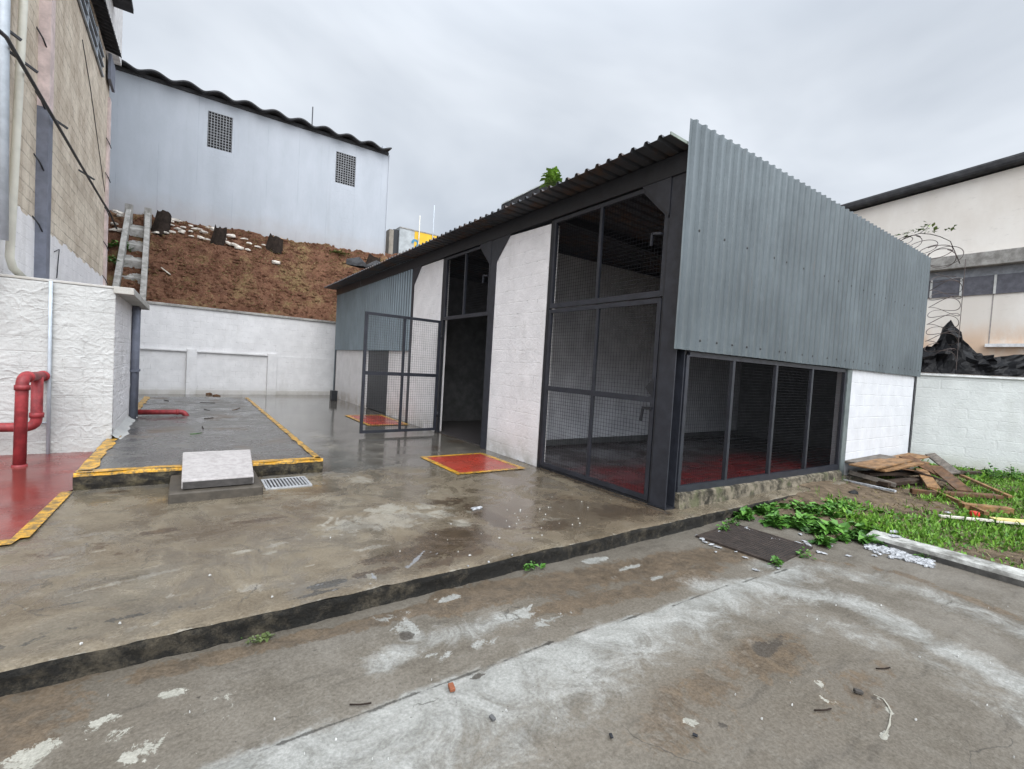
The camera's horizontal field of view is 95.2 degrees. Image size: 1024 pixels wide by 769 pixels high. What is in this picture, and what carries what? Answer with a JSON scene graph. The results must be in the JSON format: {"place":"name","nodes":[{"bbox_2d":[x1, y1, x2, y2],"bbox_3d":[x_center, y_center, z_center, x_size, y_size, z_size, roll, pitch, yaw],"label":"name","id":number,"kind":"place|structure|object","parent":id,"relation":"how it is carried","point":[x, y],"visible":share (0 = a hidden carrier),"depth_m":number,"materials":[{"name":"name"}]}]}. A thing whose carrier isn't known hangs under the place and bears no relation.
{"place":"outdoors","nodes":[
{"label":"outdoors","id":0,"kind":"place"},
{"bbox_2d":[107,210,396,321],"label":"embankment","id":1,"kind":"structure","parent":0,"point":[202,292],"depth_m":17.81,"materials":[{"name":"brown soil"}]},
{"bbox_2d":[108,228,121,231],"bbox_3d":[-13.895,-5.467,16.463,0.616,0.121,0.160,3,20,-10],"label":"rubble","id":2,"kind":"object","parent":1,"relation":"on","point":[114,229],"visible":0.59,"depth_m":16.42,"materials":[{"name":"white stone"}]},
{"bbox_2d":[107,255,124,264],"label":"bank weed","id":3,"kind":"object","parent":1,"relation":"on","point":[113,259],"visible":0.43,"depth_m":15.06,"materials":[{"name":"green plant"}]},
{"bbox_2d":[112,209,123,214],"bbox_3d":[-14.556,-6.372,17.289,0.190,0.125,0.339,25,10,21],"label":"rubble","id":4,"kind":"object","parent":1,"relation":"on","point":[117,212],"visible":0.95,"depth_m":17.22,"materials":[{"name":"white stone"}]},
{"bbox_2d":[108,239,132,251],"bbox_3d":[-13.323,-4.731,15.850,0.844,0.381,1.144,2,3,-35],"label":"bank weed","id":5,"kind":"object","parent":1,"relation":"on","point":[113,244],"visible":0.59,"depth_m":15.76,"materials":[{"name":"green plant"}]},
{"bbox_2d":[112,203,151,300],"bbox_3d":[-12.700,-4.450,15.738,0.830,3.976,4.233,2,3,-36],"label":"drainage chute","id":6,"kind":"object","parent":1,"relation":"on","point":[130,228],"visible":0.73,"depth_m":15.83,"materials":[{"name":"concrete"}]},
{"bbox_2d":[151,210,171,235],"bbox_3d":[-13.267,-6.067,17.643,0.612,0.978,0.600,3,2,1],"label":"tree stump","id":7,"kind":"object","parent":1,"relation":"on","point":[162,222],"visible":0.88,"depth_m":17.46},
{"bbox_2d":[210,224,226,245],"bbox_3d":[-11.722,-5.899,18.609,0.514,0.887,0.570,5,2,33],"label":"tree stump","id":8,"kind":"object","parent":1,"relation":"on","point":[219,235],"visible":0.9,"depth_m":18.45,"materials":[{"name":"brown wood"}]},
{"bbox_2d":[121,214,365,319],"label":"dry grass","id":9,"kind":"structure","parent":1,"relation":"on","point":[237,265],"depth_m":17.89,"materials":[{"name":"brown plant"}]},
{"bbox_2d":[109,60,391,255],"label":"blue warehouse","id":10,"kind":"structure","parent":1,"relation":"on","point":[187,151],"depth_m":19.66,"materials":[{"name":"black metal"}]},
{"bbox_2d":[120,214,385,320],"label":"earth clods","id":11,"kind":"object","parent":1,"relation":"on","point":[314,279],"visible":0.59,"depth_m":17.92,"materials":[{"name":"brown soil"}]},
{"bbox_2d":[265,233,282,253],"bbox_3d":[-10.158,-5.970,19.907,0.716,0.847,0.793,2,3,-35],"label":"tree stump","id":12,"kind":"object","parent":1,"relation":"on","point":[275,243],"visible":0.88,"depth_m":19.68,"materials":[{"name":"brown wood"}]},
{"bbox_2d":[327,249,349,254],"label":"bank weed","id":13,"kind":"object","parent":1,"relation":"on","point":[341,252],"visible":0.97,"depth_m":21.73,"materials":[{"name":"green plant"}]},
{"bbox_2d":[346,257,365,267],"bbox_3d":[-6.641,-5.248,19.959,0.820,0.420,0.583,3,2,-19],"label":"sheet scrap","id":14,"kind":"object","parent":1,"relation":"on","point":[358,262],"visible":1,"depth_m":19.78,"materials":[{"name":"grey metal"}]},
{"bbox_2d":[363,260,380,268],"bbox_3d":[-5.931,-5.209,20.338,0.830,0.420,0.630,4,2,23],"label":"sheet scrap","id":15,"kind":"object","parent":1,"relation":"on","point":[372,263],"visible":0.32,"depth_m":20.28,"materials":[{"name":"grey metal"}]},
{"bbox_2d":[366,254,380,264],"bbox_3d":[-6.682,-5.742,22.197,0.805,0.876,0.745,2,3,-35],"label":"tree stump","id":16,"kind":"object","parent":1,"relation":"on","point":[371,258],"visible":0.42,"depth_m":22.00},
{"bbox_2d":[385,227,438,254],"bbox_3d":[-5.199,-7.224,29.029,5.750,3.680,2.030,2,3,-35],"label":"painted tank","id":17,"kind":"object","parent":1,"relation":"on","point":[400,240],"visible":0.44,"depth_m":27.01,"materials":[{"name":"multicoloured metal"}]},
{"bbox_2d":[432,205,434,239],"bbox_3d":[-4.734,-8.746,27.910,0.052,3.853,0.060,2,3,-35],"label":"antenna rod","id":18,"kind":"object","parent":1,"relation":"on","point":[433,222],"visible":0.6,"depth_m":27.85,"materials":[{"name":"white metal"}]},
{"bbox_2d":[0,394,915,671],"bbox_3d":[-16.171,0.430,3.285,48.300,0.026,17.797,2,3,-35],"label":"pavement","id":19,"kind":"structure","parent":0,"point":[94,568],"depth_m":3.93,"materials":[{"name":"concrete"}]},
{"bbox_2d":[0,371,49,466],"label":"fire pipe","id":20,"kind":"object","parent":19,"relation":"on","point":[21,426],"visible":0.94,"depth_m":5.45,"materials":[{"name":"red metal"}]},
{"bbox_2d":[0,491,72,544],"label":"yellow floor line","id":21,"kind":"object","parent":19,"relation":"on","point":[30,527],"visible":1,"depth_m":3.86,"materials":[{"name":"paint"}]},
{"bbox_2d":[0,452,92,539],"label":"red floor marking","id":22,"kind":"object","parent":19,"relation":"on","point":[35,487],"visible":0.75,"depth_m":4.81,"materials":[{"name":"paint"}]},
{"bbox_2d":[0,274,149,454],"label":"retaining wall","id":23,"kind":"structure","parent":19,"relation":"on","point":[91,356],"depth_m":6.22,"materials":[{"name":"white paint"}]},
{"bbox_2d":[13,281,52,453],"bbox_3d":[-6.131,-0.213,5.995,0.340,2.260,0.040,2,3,-35],"label":"wall conduit","id":24,"kind":"object","parent":23,"relation":"attached to","point":[49,362],"depth_m":6.07,"materials":[{"name":"grey plastic"}]},
{"bbox_2d":[0,0,133,285],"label":"beige building","id":25,"kind":"structure","parent":23,"relation":"on","point":[59,59],"depth_m":8.38,"materials":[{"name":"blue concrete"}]},
{"bbox_2d":[77,0,104,76],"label":"louvre window","id":26,"kind":"structure","parent":25,"relation":"in","point":[84,5],"depth_m":10.80,"materials":[{"name":"black metal"}]},
{"bbox_2d":[129,306,140,418],"bbox_3d":[-6.832,-0.401,8.487,0.120,2.030,0.480,2,3,-35],"label":"downpipe","id":27,"kind":"object","parent":23,"relation":"attached to","point":[135,370],"visible":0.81,"depth_m":8.32,"materials":[{"name":"grey metal"}]},
{"bbox_2d":[72,396,322,490],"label":"concrete platform","id":28,"kind":"structure","parent":19,"relation":"on","point":[148,449],"depth_m":6.54,"materials":[{"name":"grey concrete"}]},
{"bbox_2d":[138,409,189,415],"bbox_3d":[-6.742,0.572,8.959,0.960,0.196,0.123,2,3,-35],"label":"stub pipe","id":29,"kind":"object","parent":28,"relation":"on","point":[164,412],"visible":0.85,"depth_m":8.96,"materials":[{"name":"red metal"}]},
{"bbox_2d":[168,449,262,503],"bbox_3d":[-3.295,0.991,5.194,0.810,0.294,1.200,2,3,-35],"label":"concrete pedestal block","id":30,"kind":"object","parent":19,"relation":"on","point":[211,475],"visible":0.95,"depth_m":4.88,"materials":[{"name":"white concrete"}]},
{"bbox_2d":[138,301,335,394],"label":"perimeter wall","id":31,"kind":"structure","parent":19,"relation":"on","point":[186,349],"depth_m":16.06,"materials":[{"name":"paint"}]},
{"bbox_2d":[261,476,311,489],"bbox_3d":[-2.630,1.152,5.447,0.480,0.036,0.440,2,3,-35],"label":"drain grate","id":32,"kind":"object","parent":19,"relation":"on","point":[285,482],"visible":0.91,"depth_m":5.43,"materials":[{"name":"metal"}]},
{"bbox_2d":[330,390,337,400],"bbox_3d":[-6.158,0.377,16.142,0.200,0.340,0.250,2,3,-35],"label":"short post","id":33,"kind":"object","parent":19,"relation":"on","point":[333,395],"visible":0.99,"depth_m":16.05,"materials":[{"name":"black metal"}]},
{"bbox_2d":[351,415,402,424],"bbox_3d":[-3.374,0.870,11.564,0.820,0.001,1.800,2,3,-35],"label":"red floor patch","id":34,"kind":"object","parent":19,"relation":"on","point":[384,421],"visible":0.8,"depth_m":11.52,"materials":[{"name":"paint"}]},
{"bbox_2d":[345,415,409,424],"bbox_3d":[-3.373,0.868,11.564,0.990,0.001,1.970,2,3,-35],"label":"yellow patch border","id":35,"kind":"object","parent":19,"relation":"on","point":[381,415],"visible":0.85,"depth_m":11.37,"materials":[{"name":"paint"}]},
{"bbox_2d":[427,454,517,472],"bbox_3d":[-0.623,1.195,7.168,0.980,0.001,1.100,2,3,-35],"label":"red floor patch","id":36,"kind":"object","parent":19,"relation":"on","point":[469,463],"visible":1,"depth_m":7.12,"materials":[{"name":"paint"}]},
{"bbox_2d":[421,453,523,474],"bbox_3d":[-0.623,1.193,7.168,1.150,0.001,1.270,2,3,-35],"label":"yellow patch border","id":37,"kind":"object","parent":36,"relation":"on","point":[446,467],"visible":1,"depth_m":7.00,"materials":[{"name":"paint"}]},
{"bbox_2d":[324,118,930,518],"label":"storage shed","id":38,"kind":"structure","parent":19,"relation":"on","point":[664,296],"depth_m":7.66,"materials":[{"name":"metal"}]},
{"bbox_2d":[366,351,388,412],"bbox_3d":[-3.887,-0.110,13.557,0.045,1.730,1.810,2,3,-35],"label":"back door","id":39,"kind":"structure","parent":38,"relation":"in","point":[383,395],"depth_m":13.50,"materials":[{"name":"black metal"}]},
{"bbox_2d":[443,246,490,319],"bbox_3d":[-0.914,-1.975,9.230,0.082,1.320,1.817,2,3,-35],"label":"transom window","id":40,"kind":"structure","parent":38,"relation":"in","point":[445,316],"depth_m":9.26,"materials":[{"name":"grey metal"}]},
{"bbox_2d":[539,166,561,188],"bbox_3d":[0.632,-3.108,7.010,0.407,0.308,0.378,3,2,-7],"label":"roof plant","id":41,"kind":"object","parent":38,"relation":"on","point":[552,176],"visible":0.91,"depth_m":6.94,"materials":[{"name":"green plant"}]},
{"bbox_2d":[549,189,669,308],"bbox_3d":[1.190,-1.739,6.190,0.082,1.320,2.058,2,3,-35],"label":"transom window","id":42,"kind":"structure","parent":38,"relation":"in","point":[652,294],"depth_m":6.19,"materials":[{"name":"grey metal"}]},
{"bbox_2d":[840,152,1023,376],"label":"cream building","id":43,"kind":"structure","parent":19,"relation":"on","point":[981,207],"depth_m":13.43,"materials":[{"name":"paint"}]},
{"bbox_2d":[928,272,1023,297],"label":"strip window","id":44,"kind":"structure","parent":43,"relation":"in","point":[1011,282],"depth_m":13.29,"materials":[{"name":"grey glass"}]},
{"bbox_2d":[439,420,480,445],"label":"indoor floor","id":45,"kind":"structure","parent":0,"point":[469,431],"depth_m":10.55,"materials":[{"name":"grey concrete"}]},
{"bbox_2d":[0,515,1023,768],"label":"yard","id":46,"kind":"structure","parent":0,"point":[654,653],"depth_m":2.47,"materials":[{"name":"concrete"}]},
{"bbox_2d":[245,632,275,643],"bbox_3d":[-1.431,1.448,2.664,0.161,0.032,0.083,2,3,-35],"label":"weed","id":47,"kind":"object","parent":46,"relation":"on","point":[257,639],"visible":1,"depth_m":2.66,"materials":[{"name":"green plant"}]},
{"bbox_2d":[349,702,370,705],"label":"twig","id":48,"kind":"object","parent":46,"relation":"on","point":[360,704],"visible":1,"depth_m":2.20,"materials":[{"name":"wood"}]},
{"bbox_2d":[0,494,797,696],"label":"pavement edge","id":49,"kind":"object","parent":46,"relation":"on","point":[40,675],"visible":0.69,"depth_m":2.82,"materials":[{"name":"concrete"}]},
{"bbox_2d":[448,682,454,691],"bbox_3d":[-0.303,1.519,2.347,0.028,0.022,0.046,2,2,-25],"label":"chip","id":50,"kind":"object","parent":46,"relation":"on","point":[451,686],"visible":1,"depth_m":2.34,"materials":[{"name":"brick"}]},
{"bbox_2d":[489,714,495,720],"bbox_3d":[-0.091,1.542,2.165,0.019,0.014,0.031,1,3,-43],"label":"chip","id":51,"kind":"object","parent":46,"relation":"on","point":[492,717],"visible":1,"depth_m":2.16,"materials":[{"name":"grey stone"}]},
{"bbox_2d":[523,561,545,570],"bbox_3d":[0.181,1.464,3.813,0.201,0.087,0.163,3,2,-12],"label":"weed","id":52,"kind":"object","parent":46,"relation":"on","point":[533,566],"visible":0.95,"depth_m":3.79,"materials":[{"name":"green plant"}]},
{"bbox_2d":[715,522,730,531],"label":"weed","id":53,"kind":"object","parent":46,"relation":"on","point":[724,527],"visible":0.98,"depth_m":5.08,"materials":[{"name":"green plant"}]},
{"bbox_2d":[696,523,812,564],"bbox_3d":[2.458,1.611,4.763,0.800,0.036,0.800,2,3,-38],"label":"drain grate","id":54,"kind":"object","parent":46,"relation":"on","point":[758,544],"visible":0.97,"depth_m":4.71,"materials":[{"name":"metal"}]},
{"bbox_2d":[725,516,739,525],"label":"weed","id":55,"kind":"object","parent":54,"relation":"on","point":[732,521],"visible":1,"depth_m":5.29,"materials":[{"name":"green plant"}]},
{"bbox_2d":[767,555,783,566],"bbox_3d":[2.365,1.580,4.175,0.154,0.115,0.115,1,3,-45],"label":"weed","id":56,"kind":"object","parent":46,"relation":"on","point":[779,562],"visible":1,"depth_m":4.17,"materials":[{"name":"green plant"}]},
{"bbox_2d":[796,547,816,559],"bbox_3d":[2.786,1.606,4.449,0.170,0.100,0.160,4,2,21],"label":"weed","id":57,"kind":"object","parent":46,"relation":"on","point":[806,551],"visible":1,"depth_m":4.43,"materials":[{"name":"green plant"}]},
{"bbox_2d":[814,708,831,710],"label":"twig","id":58,"kind":"object","parent":46,"relation":"on","point":[822,709],"visible":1,"depth_m":2.35,"materials":[{"name":"wood"}]},
{"bbox_2d":[853,688,863,694],"bbox_3d":[1.854,1.643,2.504,0.041,0.019,0.025,4,2,12],"label":"chip","id":59,"kind":"object","parent":46,"relation":"on","point":[858,691],"visible":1,"depth_m":2.50,"materials":[{"name":"grey stone"}]},
{"bbox_2d":[874,694,891,736],"bbox_3d":[1.865,1.657,2.333,0.066,0.001,0.357,5,2,32],"label":"paint mark","id":60,"kind":"object","parent":46,"relation":"on","point":[889,724],"visible":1,"depth_m":2.31,"materials":[{"name":"white paint"}]},
{"bbox_2d":[864,542,935,567],"bbox_3d":[3.901,1.675,4.742,0.563,0.026,0.721,5,2,33],"label":"foam debris","id":61,"kind":"object","parent":46,"relation":"on","point":[902,555],"visible":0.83,"depth_m":4.59,"materials":[{"name":"white plastic"}]},
{"bbox_2d":[867,530,1023,587],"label":"kerb","id":62,"kind":"structure","parent":46,"relation":"on","point":[993,570],"depth_m":4.41,"materials":[{"name":"concrete"}]},
{"bbox_2d":[910,373,1023,474],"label":"boundary wall","id":63,"kind":"structure","parent":46,"relation":"on","point":[971,421],"depth_m":9.82,"materials":[{"name":"white paint"}]},
{"bbox_2d":[921,320,1023,376],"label":"tarp","id":64,"kind":"object","parent":63,"relation":"on","point":[970,361],"visible":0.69,"depth_m":9.92,"materials":[{"name":"black plastic"}]},
{"bbox_2d":[900,235,965,367],"bbox_3d":[9.013,-1.837,10.227,0.513,2.990,1.254,2,3,-35],"label":"razor wire","id":65,"kind":"object","parent":64,"relation":"on","point":[944,293],"visible":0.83,"depth_m":9.91,"materials":[{"name":"grey metal"}]},
{"bbox_2d":[896,221,959,263],"bbox_3d":[9.093,-3.076,10.273,0.325,1.025,1.195,2,3,-35],"label":"creeper","id":66,"kind":"object","parent":65,"relation":"on","point":[934,228],"visible":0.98,"depth_m":10.22,"materials":[{"name":"green plant"}]},
{"bbox_2d":[122,0,1023,235],"label":"sky","id":67,"kind":"structure","parent":0,"point":[473,101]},
{"bbox_2d":[545,435,830,493],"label":"indoor floor","id":68,"kind":"structure","parent":0,"point":[705,447],"depth_m":8.58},
{"bbox_2d":[754,467,1023,569],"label":"soil","id":69,"kind":"structure","parent":0,"point":[824,488],"depth_m":6.40,"materials":[{"name":"brown soil"}]},
{"bbox_2d":[733,494,900,548],"bbox_3d":[3.989,1.614,5.802,2.789,0.255,1.508,2,3,-35],"label":"weed patch","id":70,"kind":"object","parent":69,"relation":"on","point":[803,522],"visible":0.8,"depth_m":5.37,"materials":[{"name":"green plant"}]},
{"bbox_2d":[847,490,858,494],"bbox_3d":[4.934,1.554,6.770,0.251,0.072,0.122,2,3,-35],"label":"stone","id":71,"kind":"object","parent":69,"relation":"on","point":[853,492],"visible":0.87,"depth_m":6.73,"materials":[{"name":"grey stone"}]},
{"bbox_2d":[843,479,896,491],"bbox_3d":[5.588,1.583,7.329,0.094,0.030,0.700,2,2,-30],"label":"plank","id":72,"kind":"object","parent":69,"relation":"on","point":[877,487],"visible":0.9,"depth_m":7.26,"materials":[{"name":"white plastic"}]},
{"bbox_2d":[876,477,935,486],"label":"plank","id":73,"kind":"object","parent":69,"relation":"on","point":[907,481],"visible":0.57,"depth_m":7.54,"materials":[{"name":"brown wood"}]},
{"bbox_2d":[848,470,896,486],"bbox_3d":[5.757,1.500,7.482,0.614,0.170,0.100,5,2,31],"label":"plank","id":74,"kind":"object","parent":73,"relation":"on","point":[864,476],"visible":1,"depth_m":7.47,"materials":[{"name":"grey wood"}]},
{"bbox_2d":[857,470,930,475],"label":"plank","id":75,"kind":"object","parent":73,"relation":"on","point":[890,473],"visible":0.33,"depth_m":7.84,"materials":[{"name":"brown wood"}]},
{"bbox_2d":[909,488,936,496],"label":"plank","id":76,"kind":"object","parent":69,"relation":"on","point":[919,491],"visible":0.98,"depth_m":6.98,"materials":[{"name":"brown wood"}]},
{"bbox_2d":[929,488,988,515],"bbox_3d":[6.238,1.631,6.564,0.057,0.056,1.268,4,2,17],"label":"plank","id":77,"kind":"object","parent":69,"relation":"on","point":[956,500],"visible":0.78,"depth_m":6.48,"materials":[{"name":"brown wood"}]},
{"bbox_2d":[961,466,973,476],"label":"weed","id":78,"kind":"object","parent":69,"relation":"on","point":[967,472],"visible":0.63,"depth_m":8.83,"materials":[{"name":"green plant"}]},
{"bbox_2d":[937,490,1003,498],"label":"plank","id":79,"kind":"object","parent":69,"relation":"on","point":[976,495],"visible":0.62,"depth_m":6.96,"materials":[{"name":"brown wood"}]},
{"bbox_2d":[915,468,940,489],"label":"plank","id":80,"kind":"object","parent":79,"relation":"on","point":[929,482],"visible":0.89,"depth_m":7.48,"materials":[{"name":"brown wood"}]},
{"bbox_2d":[900,468,929,472],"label":"plank","id":81,"kind":"object","parent":80,"relation":"on","point":[904,469],"visible":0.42,"depth_m":7.89,"materials":[{"name":"brown wood"}]},
{"bbox_2d":[875,461,929,471],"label":"plank","id":82,"kind":"object","parent":81,"relation":"on","point":[902,466],"visible":0.74,"depth_m":7.85,"materials":[{"name":"brown wood"}]},
{"bbox_2d":[905,468,945,481],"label":"plank","id":83,"kind":"object","parent":80,"relation":"on","point":[927,475],"visible":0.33,"depth_m":7.73,"materials":[{"name":"brown wood"}]},
{"bbox_2d":[849,453,929,469],"bbox_3d":[6.831,1.352,8.354,3.302,0.047,0.360,2,3,-37],"label":"plank","id":84,"kind":"object","parent":83,"relation":"on","point":[877,464],"visible":0.92,"depth_m":7.97,"materials":[{"name":"brown wood"}]},
{"bbox_2d":[845,454,894,462],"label":"plank","id":85,"kind":"object","parent":84,"relation":"on","point":[866,458],"visible":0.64,"depth_m":8.34,"materials":[{"name":"grey wood"}]},
{"bbox_2d":[931,465,973,491],"bbox_3d":[7.187,1.534,7.701,0.201,0.218,1.224,4,2,25],"label":"plank","id":86,"kind":"object","parent":83,"relation":"on","point":[953,481],"visible":0.89,"depth_m":7.58,"materials":[{"name":"brown wood"}]},
{"bbox_2d":[899,455,938,476],"bbox_3d":[7.267,1.434,8.248,0.200,0.227,0.870,3,2,1],"label":"plank","id":87,"kind":"object","parent":86,"relation":"on","point":[926,466],"visible":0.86,"depth_m":8.25,"materials":[{"name":"brown wood"}]},
{"bbox_2d":[959,470,985,474],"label":"plank","id":88,"kind":"object","parent":69,"relation":"on","point":[970,472],"visible":0.43,"depth_m":8.87,"materials":[{"name":"grey wood"}]},
{"bbox_2d":[925,453,960,474],"bbox_3d":[8.168,1.497,8.877,0.160,0.306,0.728,4,2,10],"label":"plank","id":89,"kind":"object","parent":88,"relation":"on","point":[940,461],"visible":0.8,"depth_m":8.86,"materials":[{"name":"grey wood"}]},
{"bbox_2d":[969,510,979,517],"bbox_3d":[5.873,1.644,5.938,0.101,0.065,0.104,2,3,-35],"label":"bottle cap","id":90,"kind":"object","parent":69,"relation":"on","point":[974,512],"visible":0.66,"depth_m":5.92,"materials":[{"name":"red plastic"}]},
{"bbox_2d":[938,514,1023,524],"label":"plank","id":91,"kind":"object","parent":69,"relation":"on","point":[972,518],"visible":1,"depth_m":5.67,"materials":[{"name":"white wood"}]},
{"bbox_2d":[989,517,1023,522],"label":"plank","id":92,"kind":"object","parent":91,"relation":"on","point":[1009,519],"visible":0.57,"depth_m":5.64,"materials":[{"name":"yellow wood"}]},
{"bbox_2d":[958,502,1013,513],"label":"plank","id":93,"kind":"object","parent":69,"relation":"on","point":[992,508],"visible":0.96,"depth_m":6.21,"materials":[{"name":"brown wood"}]},
{"bbox_2d":[959,474,1013,497],"bbox_3d":[7.785,1.665,7.710,0.072,0.083,1.485,4,2,23],"label":"plank","id":94,"kind":"object","parent":69,"relation":"on","point":[985,486],"visible":0.98,"depth_m":7.62,"materials":[{"name":"brown wood"}]},
{"bbox_2d":[979,463,1004,479],"bbox_3d":[9.002,1.642,8.793,0.447,0.333,0.381,3,2,-12],"label":"weed","id":95,"kind":"object","parent":69,"relation":"on","point":[992,472],"visible":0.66,"depth_m":8.75,"materials":[{"name":"green plant"}]},
{"bbox_2d":[998,464,1023,481],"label":"weed","id":96,"kind":"object","parent":69,"relation":"on","point":[1011,474],"visible":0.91,"depth_m":8.76,"materials":[{"name":"green plant"}]},
{"bbox_2d":[775,459,1023,568],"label":"grass","id":97,"kind":"structure","parent":0,"point":[970,527],"depth_m":5.51,"materials":[{"name":"green plant"}]}
]}

